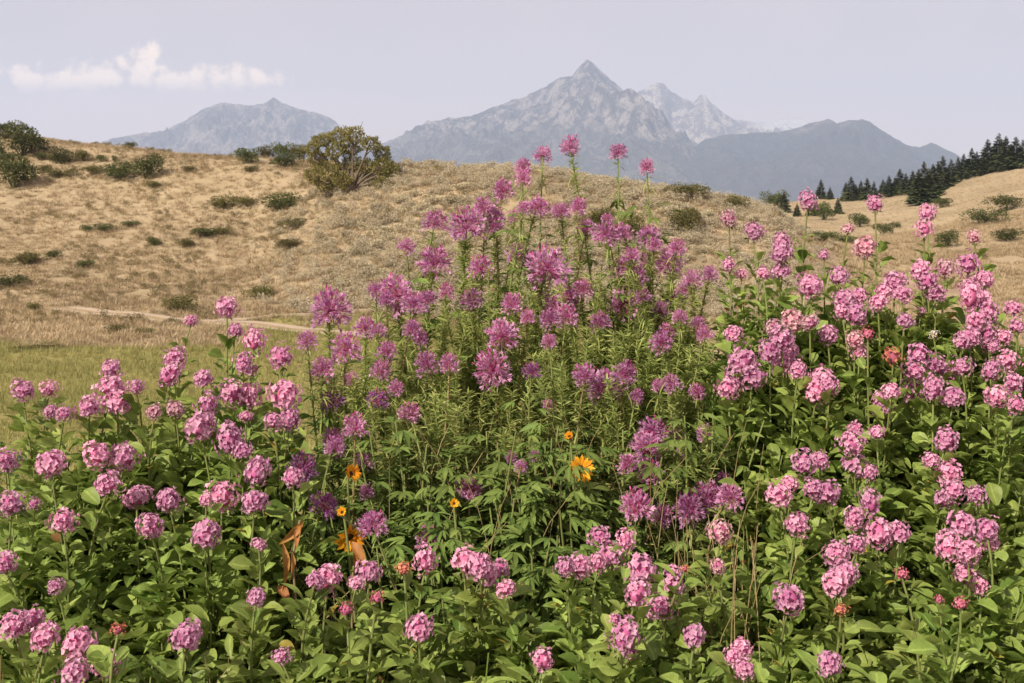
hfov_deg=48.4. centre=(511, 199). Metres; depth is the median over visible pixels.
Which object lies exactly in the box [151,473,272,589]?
leafy plant
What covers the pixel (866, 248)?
pink flower
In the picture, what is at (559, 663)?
leafy plant
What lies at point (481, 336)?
feathery stalk
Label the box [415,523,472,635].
spider flower
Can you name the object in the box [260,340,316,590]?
pink flower
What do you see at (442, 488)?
leafy stalk
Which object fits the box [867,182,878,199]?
conifer
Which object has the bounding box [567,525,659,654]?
pink flower
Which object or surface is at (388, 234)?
sagebrush
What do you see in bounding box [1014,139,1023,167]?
conifer
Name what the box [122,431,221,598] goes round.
leafy plant
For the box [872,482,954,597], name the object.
leafy plant
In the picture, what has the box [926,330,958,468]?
pink flower
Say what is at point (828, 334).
pink flower
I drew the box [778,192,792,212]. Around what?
conifer
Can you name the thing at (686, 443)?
leafy stalk
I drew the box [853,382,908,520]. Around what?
pink flower
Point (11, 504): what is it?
pink flower
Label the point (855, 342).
pink flower
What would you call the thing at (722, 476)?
spider flower
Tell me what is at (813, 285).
pink flower
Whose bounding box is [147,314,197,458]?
pink flower
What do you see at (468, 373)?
feathery stalk
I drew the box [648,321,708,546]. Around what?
spider flower
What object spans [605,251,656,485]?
spider flower
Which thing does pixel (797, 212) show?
conifer
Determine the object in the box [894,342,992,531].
pink flower
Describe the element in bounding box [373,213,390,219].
sagebrush
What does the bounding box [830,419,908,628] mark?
pink flower
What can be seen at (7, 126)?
shrub
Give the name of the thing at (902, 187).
conifer
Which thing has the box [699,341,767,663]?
pink flower
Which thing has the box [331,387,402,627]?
spider flower
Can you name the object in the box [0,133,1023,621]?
ground
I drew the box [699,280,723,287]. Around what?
sagebrush
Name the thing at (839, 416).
leafy plant
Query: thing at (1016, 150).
conifer
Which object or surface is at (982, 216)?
shrub
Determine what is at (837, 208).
conifer
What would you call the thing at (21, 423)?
pink flower
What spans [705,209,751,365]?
pink flower
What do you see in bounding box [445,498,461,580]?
sunflower
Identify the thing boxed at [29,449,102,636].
pink flower
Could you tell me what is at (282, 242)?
shrub
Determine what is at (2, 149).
shrub
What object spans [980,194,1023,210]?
shrub
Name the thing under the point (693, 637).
pink flower
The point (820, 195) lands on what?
conifer
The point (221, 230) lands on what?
shrub
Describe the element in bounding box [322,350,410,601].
feathery stalk
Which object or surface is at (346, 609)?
pink flower
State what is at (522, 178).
spider flower
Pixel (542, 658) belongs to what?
pink flower
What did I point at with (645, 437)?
spider flower
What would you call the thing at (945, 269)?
pink flower
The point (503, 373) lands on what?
spider flower
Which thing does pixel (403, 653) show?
leafy plant
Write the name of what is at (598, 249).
sagebrush
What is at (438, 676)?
leafy plant
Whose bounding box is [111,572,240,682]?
leafy plant
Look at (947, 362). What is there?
leafy plant
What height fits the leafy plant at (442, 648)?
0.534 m
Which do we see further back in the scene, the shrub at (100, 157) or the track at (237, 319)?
the shrub at (100, 157)
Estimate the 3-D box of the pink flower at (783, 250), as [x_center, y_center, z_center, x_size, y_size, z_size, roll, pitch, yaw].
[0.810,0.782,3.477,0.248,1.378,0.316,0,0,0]
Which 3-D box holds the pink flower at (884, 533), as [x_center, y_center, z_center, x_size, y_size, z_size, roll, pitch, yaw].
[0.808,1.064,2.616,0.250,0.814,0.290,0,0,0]
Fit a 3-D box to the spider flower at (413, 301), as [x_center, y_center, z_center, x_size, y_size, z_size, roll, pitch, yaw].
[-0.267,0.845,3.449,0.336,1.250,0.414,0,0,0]
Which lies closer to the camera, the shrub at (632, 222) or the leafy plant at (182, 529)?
the leafy plant at (182, 529)
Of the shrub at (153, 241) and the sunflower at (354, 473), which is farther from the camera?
the shrub at (153, 241)
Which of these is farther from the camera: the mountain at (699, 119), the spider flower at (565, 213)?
the mountain at (699, 119)
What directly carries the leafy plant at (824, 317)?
on the ground at (198, 199)
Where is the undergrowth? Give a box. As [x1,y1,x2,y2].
[0,433,1023,682]
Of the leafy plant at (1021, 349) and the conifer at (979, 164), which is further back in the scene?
the conifer at (979, 164)
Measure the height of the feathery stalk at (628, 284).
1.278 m
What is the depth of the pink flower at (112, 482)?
2.74 m
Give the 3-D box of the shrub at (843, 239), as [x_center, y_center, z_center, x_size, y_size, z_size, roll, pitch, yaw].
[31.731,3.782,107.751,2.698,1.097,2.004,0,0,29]
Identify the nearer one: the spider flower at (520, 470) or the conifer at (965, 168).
the spider flower at (520, 470)
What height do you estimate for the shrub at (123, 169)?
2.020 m
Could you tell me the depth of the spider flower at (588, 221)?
3.68 m
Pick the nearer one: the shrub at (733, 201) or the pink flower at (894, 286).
the pink flower at (894, 286)
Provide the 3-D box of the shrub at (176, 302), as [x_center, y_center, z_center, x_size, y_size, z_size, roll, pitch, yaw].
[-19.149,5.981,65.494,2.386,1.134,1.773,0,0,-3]
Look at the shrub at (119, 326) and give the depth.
54.73 m
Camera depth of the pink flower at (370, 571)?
2.41 m
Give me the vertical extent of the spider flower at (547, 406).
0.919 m
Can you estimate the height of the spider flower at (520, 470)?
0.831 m
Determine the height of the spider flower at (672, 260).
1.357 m
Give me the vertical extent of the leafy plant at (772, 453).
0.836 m
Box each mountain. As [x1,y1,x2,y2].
[100,98,364,162]
[347,59,767,203]
[637,83,812,143]
[680,119,964,201]
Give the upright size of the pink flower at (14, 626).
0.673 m
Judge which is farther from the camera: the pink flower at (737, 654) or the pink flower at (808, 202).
the pink flower at (808, 202)
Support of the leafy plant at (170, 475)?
on the ground at (198, 199)
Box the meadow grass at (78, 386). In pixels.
[0,310,724,548]
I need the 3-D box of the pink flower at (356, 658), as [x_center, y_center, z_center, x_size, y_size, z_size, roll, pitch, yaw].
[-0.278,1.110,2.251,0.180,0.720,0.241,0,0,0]
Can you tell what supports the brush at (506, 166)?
on the ground at (198, 199)
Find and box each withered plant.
[277,520,303,680]
[351,542,365,627]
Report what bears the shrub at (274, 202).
on the ground at (198, 199)
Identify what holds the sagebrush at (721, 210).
on the ground at (198, 199)
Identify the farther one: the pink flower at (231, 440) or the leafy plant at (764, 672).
the pink flower at (231, 440)
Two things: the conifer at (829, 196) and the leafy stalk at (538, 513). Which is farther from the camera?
the conifer at (829, 196)
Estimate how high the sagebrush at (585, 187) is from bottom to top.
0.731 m
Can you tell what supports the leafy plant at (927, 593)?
on the ground at (198, 199)
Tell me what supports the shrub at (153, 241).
on the ground at (198, 199)
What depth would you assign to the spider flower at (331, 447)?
2.87 m
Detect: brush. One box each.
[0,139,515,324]
[250,157,839,317]
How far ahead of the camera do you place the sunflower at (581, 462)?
2.76 m
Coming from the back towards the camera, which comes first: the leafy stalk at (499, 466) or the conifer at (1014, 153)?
the conifer at (1014, 153)
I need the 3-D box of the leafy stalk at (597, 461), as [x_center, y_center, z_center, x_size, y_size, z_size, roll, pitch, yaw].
[0.219,1.029,2.929,0.440,0.842,0.410,0,0,-13]
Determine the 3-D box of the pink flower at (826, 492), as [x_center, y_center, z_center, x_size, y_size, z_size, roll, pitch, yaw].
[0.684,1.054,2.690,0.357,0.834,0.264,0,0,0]
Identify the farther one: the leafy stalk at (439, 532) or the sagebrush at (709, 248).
the sagebrush at (709, 248)
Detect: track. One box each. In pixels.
[51,307,394,337]
[217,309,374,320]
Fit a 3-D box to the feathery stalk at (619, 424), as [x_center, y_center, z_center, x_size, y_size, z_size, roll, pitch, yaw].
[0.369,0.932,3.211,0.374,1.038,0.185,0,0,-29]
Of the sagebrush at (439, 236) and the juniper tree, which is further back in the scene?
the juniper tree
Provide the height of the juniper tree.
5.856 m
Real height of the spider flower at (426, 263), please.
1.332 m
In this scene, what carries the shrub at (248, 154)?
on the ground at (198, 199)
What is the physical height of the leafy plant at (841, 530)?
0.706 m
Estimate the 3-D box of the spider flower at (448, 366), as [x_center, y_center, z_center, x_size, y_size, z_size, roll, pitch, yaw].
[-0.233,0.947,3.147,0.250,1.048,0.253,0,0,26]
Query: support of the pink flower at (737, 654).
on the ground at (198, 199)
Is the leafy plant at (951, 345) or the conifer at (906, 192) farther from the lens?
the conifer at (906, 192)
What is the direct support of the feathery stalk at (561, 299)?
on the ground at (198, 199)
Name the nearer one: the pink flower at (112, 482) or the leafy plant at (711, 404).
the pink flower at (112, 482)
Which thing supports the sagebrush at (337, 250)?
on the ground at (198, 199)
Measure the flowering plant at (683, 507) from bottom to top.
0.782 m
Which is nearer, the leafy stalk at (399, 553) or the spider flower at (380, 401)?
the leafy stalk at (399, 553)
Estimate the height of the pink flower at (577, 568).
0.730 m
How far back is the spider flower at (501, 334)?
3.26 m
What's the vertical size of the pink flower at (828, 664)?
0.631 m
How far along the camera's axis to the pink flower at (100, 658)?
2.05 m
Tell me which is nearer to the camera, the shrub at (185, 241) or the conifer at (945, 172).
the shrub at (185, 241)
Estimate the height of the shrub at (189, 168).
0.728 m
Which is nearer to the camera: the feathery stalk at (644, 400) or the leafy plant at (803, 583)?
the leafy plant at (803, 583)
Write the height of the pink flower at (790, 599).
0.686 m
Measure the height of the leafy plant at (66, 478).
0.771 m
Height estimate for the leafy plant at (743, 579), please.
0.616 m
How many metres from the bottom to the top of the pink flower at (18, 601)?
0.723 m
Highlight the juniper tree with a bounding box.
[301,122,399,193]
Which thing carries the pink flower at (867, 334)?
on the ground at (198, 199)
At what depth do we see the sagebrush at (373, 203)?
83.42 m
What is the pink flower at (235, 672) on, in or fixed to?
on the ground at (198, 199)
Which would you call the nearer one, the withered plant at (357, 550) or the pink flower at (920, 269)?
the withered plant at (357, 550)
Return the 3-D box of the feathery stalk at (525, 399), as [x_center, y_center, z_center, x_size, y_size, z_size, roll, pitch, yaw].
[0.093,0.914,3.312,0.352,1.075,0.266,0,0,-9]
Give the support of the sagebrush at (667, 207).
on the ground at (198, 199)
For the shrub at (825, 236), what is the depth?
80.15 m
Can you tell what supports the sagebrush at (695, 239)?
on the ground at (198, 199)
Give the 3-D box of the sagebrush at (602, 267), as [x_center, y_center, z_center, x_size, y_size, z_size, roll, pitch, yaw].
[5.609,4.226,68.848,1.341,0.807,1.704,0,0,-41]
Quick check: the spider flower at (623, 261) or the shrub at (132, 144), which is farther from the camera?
the shrub at (132, 144)
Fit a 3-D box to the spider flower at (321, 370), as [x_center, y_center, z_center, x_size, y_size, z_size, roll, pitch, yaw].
[-0.435,0.950,3.171,0.361,1.041,0.277,0,0,18]
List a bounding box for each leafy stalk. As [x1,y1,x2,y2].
[300,498,481,669]
[327,416,482,614]
[362,455,509,630]
[378,517,500,653]
[435,431,545,627]
[452,474,594,669]
[457,472,605,656]
[469,495,653,634]
[479,518,610,655]
[503,422,616,621]
[514,423,688,615]
[619,408,811,655]
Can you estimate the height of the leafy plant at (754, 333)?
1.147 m
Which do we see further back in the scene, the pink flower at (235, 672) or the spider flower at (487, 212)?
the spider flower at (487, 212)
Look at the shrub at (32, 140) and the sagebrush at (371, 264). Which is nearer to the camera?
the sagebrush at (371, 264)
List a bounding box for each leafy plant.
[0,498,91,591]
[0,541,82,682]
[1,596,138,682]
[8,472,144,599]
[42,419,166,554]
[56,555,140,630]
[73,434,170,613]
[75,584,186,669]
[90,449,194,612]
[101,475,239,603]
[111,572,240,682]
[112,649,198,682]
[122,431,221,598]
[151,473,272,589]
[158,581,281,680]
[180,430,303,508]
[186,634,273,682]
[200,449,330,679]
[278,618,399,682]
[333,633,427,682]
[341,615,462,679]
[394,654,522,682]
[395,609,520,682]
[482,650,635,682]
[488,609,598,682]
[509,626,647,682]
[533,596,670,670]
[606,645,721,682]
[651,656,724,682]
[689,340,775,549]
[689,556,846,674]
[696,432,812,602]
[697,626,829,682]
[702,302,821,464]
[708,466,818,645]
[743,543,832,679]
[750,637,837,682]
[755,301,822,440]
[762,353,847,431]
[773,384,878,454]
[776,313,870,381]
[792,304,849,365]
[795,413,881,556]
[798,636,926,682]
[808,495,899,606]
[810,401,938,516]
[830,296,924,419]
[836,323,928,424]
[838,613,949,682]
[849,569,974,650]
[856,426,961,533]
[862,303,955,394]
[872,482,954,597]
[884,639,1023,682]
[886,588,1007,682]
[897,347,986,439]
[900,323,987,425]
[911,311,976,415]
[927,309,1023,400]
[929,431,1023,509]
[939,471,1023,646]
[948,576,1023,674]
[953,632,1023,682]
[993,341,1023,477]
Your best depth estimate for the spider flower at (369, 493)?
2.91 m
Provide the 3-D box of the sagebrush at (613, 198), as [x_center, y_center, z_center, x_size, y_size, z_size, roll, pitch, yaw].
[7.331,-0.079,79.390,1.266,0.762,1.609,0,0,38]
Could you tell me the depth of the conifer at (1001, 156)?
208.50 m
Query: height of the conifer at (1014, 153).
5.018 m
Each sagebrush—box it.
[329,247,341,253]
[334,276,346,280]
[338,230,352,235]
[339,280,352,286]
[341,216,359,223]
[344,247,360,253]
[344,286,358,292]
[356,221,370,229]
[361,263,376,270]
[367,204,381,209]
[367,238,386,245]
[370,229,393,236]
[371,243,384,250]
[371,267,389,274]
[372,201,388,206]
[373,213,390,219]
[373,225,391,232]
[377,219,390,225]
[379,231,398,240]
[379,260,395,266]
[395,196,413,202]
[403,251,420,259]
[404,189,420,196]
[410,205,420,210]
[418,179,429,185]
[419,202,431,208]
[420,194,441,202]
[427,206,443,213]
[427,234,444,240]
[437,269,455,278]
[443,196,460,202]
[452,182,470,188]
[482,191,495,199]
[495,263,507,270]
[546,184,563,189]
[548,237,570,245]
[554,170,570,176]
[578,185,593,191]
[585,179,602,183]
[591,247,606,255]
[591,256,605,265]
[594,263,611,273]
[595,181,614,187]
[605,194,625,199]
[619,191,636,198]
[655,227,672,232]
[659,204,680,209]
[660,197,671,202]
[661,231,676,235]
[661,236,678,241]
[664,191,677,198]
[665,192,687,200]
[670,200,692,208]
[681,236,698,241]
[695,225,712,231]
[695,245,712,252]
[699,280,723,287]
[700,209,713,216]
[700,238,712,244]
[719,207,737,212]
[725,249,749,257]
[751,255,770,263]
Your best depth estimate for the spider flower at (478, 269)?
3.48 m
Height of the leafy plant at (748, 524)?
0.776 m
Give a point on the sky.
(948, 74)
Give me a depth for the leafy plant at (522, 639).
2.38 m
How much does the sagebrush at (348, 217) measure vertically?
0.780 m
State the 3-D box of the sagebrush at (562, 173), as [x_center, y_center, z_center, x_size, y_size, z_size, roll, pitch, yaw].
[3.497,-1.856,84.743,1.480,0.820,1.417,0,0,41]
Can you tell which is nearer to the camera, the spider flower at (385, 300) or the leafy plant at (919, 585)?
the leafy plant at (919, 585)
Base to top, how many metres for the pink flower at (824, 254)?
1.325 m
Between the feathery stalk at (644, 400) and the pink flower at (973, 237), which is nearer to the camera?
the feathery stalk at (644, 400)
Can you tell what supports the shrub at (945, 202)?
on the ground at (198, 199)
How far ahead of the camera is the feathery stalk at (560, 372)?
3.25 m
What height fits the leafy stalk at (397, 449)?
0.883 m
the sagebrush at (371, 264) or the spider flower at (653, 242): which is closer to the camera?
the spider flower at (653, 242)
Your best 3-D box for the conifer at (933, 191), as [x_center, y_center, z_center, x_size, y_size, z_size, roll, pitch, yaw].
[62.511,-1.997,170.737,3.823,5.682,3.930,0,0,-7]
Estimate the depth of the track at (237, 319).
62.45 m
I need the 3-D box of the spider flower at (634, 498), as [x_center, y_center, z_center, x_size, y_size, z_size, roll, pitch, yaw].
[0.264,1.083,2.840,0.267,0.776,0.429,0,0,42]
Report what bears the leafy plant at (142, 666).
on the ground at (198, 199)
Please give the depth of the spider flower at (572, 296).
3.45 m
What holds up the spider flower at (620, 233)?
on the ground at (198, 199)
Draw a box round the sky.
[0,0,1023,159]
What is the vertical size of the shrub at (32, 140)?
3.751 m
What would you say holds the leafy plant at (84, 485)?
on the ground at (198, 199)
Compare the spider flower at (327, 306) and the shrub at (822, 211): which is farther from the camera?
the shrub at (822, 211)
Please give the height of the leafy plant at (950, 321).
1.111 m
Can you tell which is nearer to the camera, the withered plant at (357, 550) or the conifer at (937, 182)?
the withered plant at (357, 550)
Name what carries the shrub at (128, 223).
on the ground at (198, 199)
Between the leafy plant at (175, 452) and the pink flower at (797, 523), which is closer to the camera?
the pink flower at (797, 523)
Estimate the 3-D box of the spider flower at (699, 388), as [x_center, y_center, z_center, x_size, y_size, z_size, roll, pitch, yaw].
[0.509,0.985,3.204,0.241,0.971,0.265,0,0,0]
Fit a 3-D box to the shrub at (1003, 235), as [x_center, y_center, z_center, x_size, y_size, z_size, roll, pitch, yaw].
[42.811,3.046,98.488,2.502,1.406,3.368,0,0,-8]
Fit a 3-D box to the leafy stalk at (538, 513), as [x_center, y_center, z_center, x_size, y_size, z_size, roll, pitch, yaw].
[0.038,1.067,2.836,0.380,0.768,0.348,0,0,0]
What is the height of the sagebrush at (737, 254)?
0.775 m
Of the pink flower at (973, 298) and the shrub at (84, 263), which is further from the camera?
the shrub at (84, 263)
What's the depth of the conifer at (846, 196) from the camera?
223.78 m
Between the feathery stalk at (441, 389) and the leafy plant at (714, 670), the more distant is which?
the feathery stalk at (441, 389)
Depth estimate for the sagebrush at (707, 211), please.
77.51 m
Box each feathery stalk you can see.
[318,372,376,621]
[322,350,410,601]
[351,394,436,600]
[390,351,465,546]
[411,391,511,586]
[417,306,474,578]
[438,289,576,599]
[438,293,535,555]
[459,386,567,600]
[463,264,538,534]
[481,324,591,546]
[504,273,622,507]
[526,337,633,548]
[538,320,659,576]
[582,257,646,520]
[585,294,698,553]
[590,345,694,555]
[590,346,707,554]
[631,367,766,556]
[632,269,687,541]
[651,418,717,617]
[653,316,759,589]
[653,317,732,439]
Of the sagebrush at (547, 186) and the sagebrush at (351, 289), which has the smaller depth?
the sagebrush at (351, 289)
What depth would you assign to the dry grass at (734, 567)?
2.73 m
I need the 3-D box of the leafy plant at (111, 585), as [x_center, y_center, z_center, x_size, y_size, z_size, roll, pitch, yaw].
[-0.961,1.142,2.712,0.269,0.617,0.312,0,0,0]
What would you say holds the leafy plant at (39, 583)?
on the ground at (198, 199)
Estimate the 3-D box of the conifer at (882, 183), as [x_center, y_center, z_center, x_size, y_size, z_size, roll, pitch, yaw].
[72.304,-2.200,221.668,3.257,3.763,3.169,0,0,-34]
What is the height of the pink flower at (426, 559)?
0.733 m
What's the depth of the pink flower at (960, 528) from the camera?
2.45 m
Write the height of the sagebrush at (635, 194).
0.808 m
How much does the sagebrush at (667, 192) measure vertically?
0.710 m
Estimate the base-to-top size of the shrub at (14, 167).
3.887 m
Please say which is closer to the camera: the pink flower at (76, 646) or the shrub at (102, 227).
the pink flower at (76, 646)
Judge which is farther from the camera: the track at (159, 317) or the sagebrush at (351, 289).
the sagebrush at (351, 289)
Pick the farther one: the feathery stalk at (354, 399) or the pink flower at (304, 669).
the feathery stalk at (354, 399)
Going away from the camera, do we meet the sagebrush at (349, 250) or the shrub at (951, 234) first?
the sagebrush at (349, 250)
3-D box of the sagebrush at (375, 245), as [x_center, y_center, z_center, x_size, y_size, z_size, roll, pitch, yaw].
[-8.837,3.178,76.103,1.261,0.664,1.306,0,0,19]
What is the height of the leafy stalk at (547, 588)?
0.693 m
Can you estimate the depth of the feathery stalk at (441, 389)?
3.25 m
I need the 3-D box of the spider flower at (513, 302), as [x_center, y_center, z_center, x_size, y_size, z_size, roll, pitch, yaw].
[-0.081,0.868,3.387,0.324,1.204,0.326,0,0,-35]
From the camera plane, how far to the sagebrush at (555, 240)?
73.76 m
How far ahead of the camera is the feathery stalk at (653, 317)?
3.40 m
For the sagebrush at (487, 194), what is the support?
on the ground at (198, 199)
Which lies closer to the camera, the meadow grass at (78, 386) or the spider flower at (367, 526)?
the spider flower at (367, 526)
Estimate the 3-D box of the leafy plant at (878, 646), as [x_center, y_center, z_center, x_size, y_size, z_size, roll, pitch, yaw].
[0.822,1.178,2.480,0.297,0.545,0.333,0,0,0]
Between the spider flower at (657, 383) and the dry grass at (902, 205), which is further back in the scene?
the dry grass at (902, 205)
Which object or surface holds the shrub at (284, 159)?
on the ground at (198, 199)
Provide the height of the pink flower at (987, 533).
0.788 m
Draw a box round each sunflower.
[317,506,356,653]
[333,525,366,627]
[335,464,364,618]
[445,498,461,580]
[556,431,582,593]
[565,455,612,591]
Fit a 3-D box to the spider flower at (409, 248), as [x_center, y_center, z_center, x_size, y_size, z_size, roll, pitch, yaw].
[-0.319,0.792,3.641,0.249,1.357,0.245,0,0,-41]
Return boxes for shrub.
[0,120,27,138]
[0,123,49,155]
[0,141,5,158]
[0,151,39,187]
[0,272,31,286]
[5,342,67,352]
[8,252,51,263]
[26,302,41,311]
[32,151,46,159]
[35,164,51,172]
[40,167,81,177]
[45,250,63,256]
[46,146,75,163]
[74,149,92,160]
[74,259,95,267]
[79,224,92,229]
[80,166,105,174]
[92,222,118,230]
[95,154,107,160]
[98,161,140,178]
[104,324,139,331]
[120,220,140,225]
[125,141,137,148]
[131,152,165,178]
[134,327,156,333]
[144,180,161,187]
[145,237,162,245]
[159,294,200,310]
[175,237,196,246]
[181,166,198,170]
[189,227,219,236]
[205,193,241,208]
[211,226,232,234]
[233,147,258,163]
[236,196,258,206]
[240,284,274,298]
[241,165,258,171]
[254,144,273,157]
[259,191,302,210]
[268,152,304,166]
[270,141,296,156]
[273,239,303,247]
[275,217,306,226]
[289,144,312,158]
[583,206,616,225]
[615,212,646,236]
[662,182,711,198]
[664,207,702,231]
[723,194,750,206]
[758,189,791,207]
[810,201,835,219]
[810,230,840,240]
[832,235,857,243]
[847,212,870,226]
[872,223,893,233]
[890,221,900,227]
[928,197,953,207]
[933,228,959,245]
[958,207,1013,223]
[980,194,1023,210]
[989,227,1023,240]
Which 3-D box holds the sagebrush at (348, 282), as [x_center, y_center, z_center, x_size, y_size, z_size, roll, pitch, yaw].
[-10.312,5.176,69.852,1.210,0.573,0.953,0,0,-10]
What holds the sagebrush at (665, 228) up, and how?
on the ground at (198, 199)
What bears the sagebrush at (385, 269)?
on the ground at (198, 199)
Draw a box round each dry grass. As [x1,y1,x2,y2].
[0,397,828,682]
[636,313,1023,368]
[767,169,1023,235]
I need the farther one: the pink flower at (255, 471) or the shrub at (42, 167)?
the shrub at (42, 167)
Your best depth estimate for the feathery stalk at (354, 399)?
3.17 m
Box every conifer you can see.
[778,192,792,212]
[792,205,802,216]
[813,179,826,199]
[826,188,833,199]
[833,198,844,213]
[839,182,849,200]
[841,177,855,200]
[849,184,859,200]
[855,180,863,200]
[859,178,871,200]
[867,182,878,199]
[878,180,885,196]
[880,175,895,196]
[892,177,898,195]
[894,169,905,194]
[895,173,908,194]
[903,170,920,194]
[904,169,932,204]
[914,162,932,194]
[923,168,939,201]
[928,164,945,195]
[934,161,948,189]
[936,156,954,186]
[947,158,960,184]
[951,158,966,180]
[957,154,970,178]
[963,148,982,177]
[967,151,987,175]
[979,139,1001,171]
[980,153,991,172]
[985,133,1006,170]
[992,136,1018,170]
[1002,137,1023,168]
[1002,144,1022,169]
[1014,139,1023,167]
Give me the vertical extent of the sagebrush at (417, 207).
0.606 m
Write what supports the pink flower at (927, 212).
on the ground at (198, 199)
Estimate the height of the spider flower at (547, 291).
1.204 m
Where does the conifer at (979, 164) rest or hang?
on the ground at (198, 199)
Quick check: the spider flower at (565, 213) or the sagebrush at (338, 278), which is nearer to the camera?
the spider flower at (565, 213)
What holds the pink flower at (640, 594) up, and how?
on the ground at (198, 199)
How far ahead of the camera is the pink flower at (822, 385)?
2.99 m
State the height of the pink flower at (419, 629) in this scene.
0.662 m
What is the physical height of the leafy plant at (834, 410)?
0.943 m
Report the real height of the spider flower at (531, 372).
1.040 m
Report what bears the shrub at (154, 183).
on the ground at (198, 199)
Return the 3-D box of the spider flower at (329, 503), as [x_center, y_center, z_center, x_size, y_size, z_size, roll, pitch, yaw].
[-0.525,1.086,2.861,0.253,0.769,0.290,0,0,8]
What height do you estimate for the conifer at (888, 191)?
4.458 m
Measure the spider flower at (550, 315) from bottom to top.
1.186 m
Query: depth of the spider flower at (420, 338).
3.24 m
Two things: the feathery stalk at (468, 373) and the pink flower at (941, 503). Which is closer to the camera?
the pink flower at (941, 503)
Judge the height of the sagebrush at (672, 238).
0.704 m
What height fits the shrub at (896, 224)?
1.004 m
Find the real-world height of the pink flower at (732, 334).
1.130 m
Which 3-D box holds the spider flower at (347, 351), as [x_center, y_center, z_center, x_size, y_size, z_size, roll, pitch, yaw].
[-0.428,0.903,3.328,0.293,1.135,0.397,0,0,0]
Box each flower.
[0,447,56,667]
[0,549,95,679]
[0,604,65,682]
[4,377,80,548]
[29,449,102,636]
[45,439,145,616]
[54,626,126,682]
[68,358,164,518]
[86,622,135,682]
[106,484,197,637]
[128,400,197,601]
[145,345,221,462]
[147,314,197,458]
[161,617,208,682]
[177,480,275,676]
[183,406,264,591]
[186,378,272,517]
[208,295,278,458]
[216,537,286,682]
[233,455,332,678]
[253,378,305,660]
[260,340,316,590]
[264,563,345,682]
[266,645,315,682]
[269,329,349,621]
[269,411,398,653]
[271,491,341,646]
[276,450,348,656]
[293,354,401,651]
[296,387,348,599]
[297,340,399,653]
[301,284,362,486]
[314,315,407,551]
[319,601,371,682]
[324,558,390,678]
[327,451,430,623]
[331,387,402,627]
[339,589,396,682]
[343,281,424,587]
[355,509,441,668]
[368,317,434,609]
[371,209,449,493]
[371,237,445,481]
[372,271,463,506]
[373,541,442,681]
[378,282,458,491]
[382,561,435,678]
[383,352,466,602]
[387,378,440,581]
[389,612,440,682]
[391,401,465,592]
[414,244,451,441]
[414,349,482,542]
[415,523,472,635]
[425,255,496,469]
[432,542,538,681]
[433,206,491,461]
[438,474,491,635]
[441,240,528,508]
[448,196,529,472]
[455,193,551,507]
[455,292,547,530]
[456,288,517,455]
[462,317,520,527]
[465,176,519,425]
[470,157,544,425]
[472,347,540,483]
[482,450,566,630]
[490,360,564,558]
[507,646,561,682]
[511,145,577,411]
[515,251,564,532]
[516,242,572,440]
[517,288,581,429]
[518,332,595,529]
[523,277,601,519]
[527,294,619,593]
[532,217,600,431]
[532,551,600,668]
[536,398,578,542]
[538,196,612,545]
[547,358,644,556]
[551,134,614,422]
[557,310,611,509]
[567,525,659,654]
[580,611,654,682]
[583,213,636,425]
[585,485,684,617]
[587,143,645,368]
[589,220,676,397]
[592,245,649,526]
[596,443,670,613]
[596,552,673,682]
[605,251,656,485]
[605,286,667,493]
[606,288,680,422]
[618,314,714,527]
[619,157,684,296]
[622,224,676,410]
[627,414,705,664]
[628,301,695,461]
[630,288,687,525]
[635,372,700,658]
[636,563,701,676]
[645,591,689,674]
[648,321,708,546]
[648,564,709,681]
[651,426,714,662]
[654,237,697,419]
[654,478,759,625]
[657,268,712,420]
[659,623,713,682]
[666,448,781,622]
[667,519,765,682]
[669,264,719,463]
[687,381,708,548]
[689,423,733,521]
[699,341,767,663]
[701,325,756,656]
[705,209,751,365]
[707,636,762,682]
[712,221,783,425]
[742,324,810,510]
[750,476,873,650]
[751,308,830,452]
[752,475,815,644]
[755,580,805,682]
[758,230,799,323]
[781,447,841,590]
[784,363,849,553]
[786,187,825,316]
[791,532,882,682]
[796,265,850,403]
[804,602,860,682]
[806,249,835,356]
[814,324,856,419]
[817,650,844,682]
[822,223,879,333]
[830,288,878,423]
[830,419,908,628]
[838,329,874,426]
[840,486,914,678]
[849,325,885,451]
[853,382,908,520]
[854,193,896,306]
[857,346,909,520]
[864,270,921,480]
[878,307,932,426]
[883,566,951,682]
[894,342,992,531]
[896,372,971,579]
[899,424,981,635]
[906,203,953,317]
[906,594,993,682]
[909,258,948,414]
[922,509,1001,650]
[926,257,960,358]
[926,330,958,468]
[926,558,1005,682]
[943,321,1023,484]
[943,515,1023,649]
[947,279,1005,460]
[951,248,994,365]
[957,228,999,323]
[963,484,999,579]
[967,346,1023,582]
[970,384,1022,518]
[985,298,1023,572]
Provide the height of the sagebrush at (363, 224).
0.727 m
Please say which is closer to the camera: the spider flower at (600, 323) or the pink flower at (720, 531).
the pink flower at (720, 531)
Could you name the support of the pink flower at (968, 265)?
on the ground at (198, 199)
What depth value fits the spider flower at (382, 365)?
3.15 m
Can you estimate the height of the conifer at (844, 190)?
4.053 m
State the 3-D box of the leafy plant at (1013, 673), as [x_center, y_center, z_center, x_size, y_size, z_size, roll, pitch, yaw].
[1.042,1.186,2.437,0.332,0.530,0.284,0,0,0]

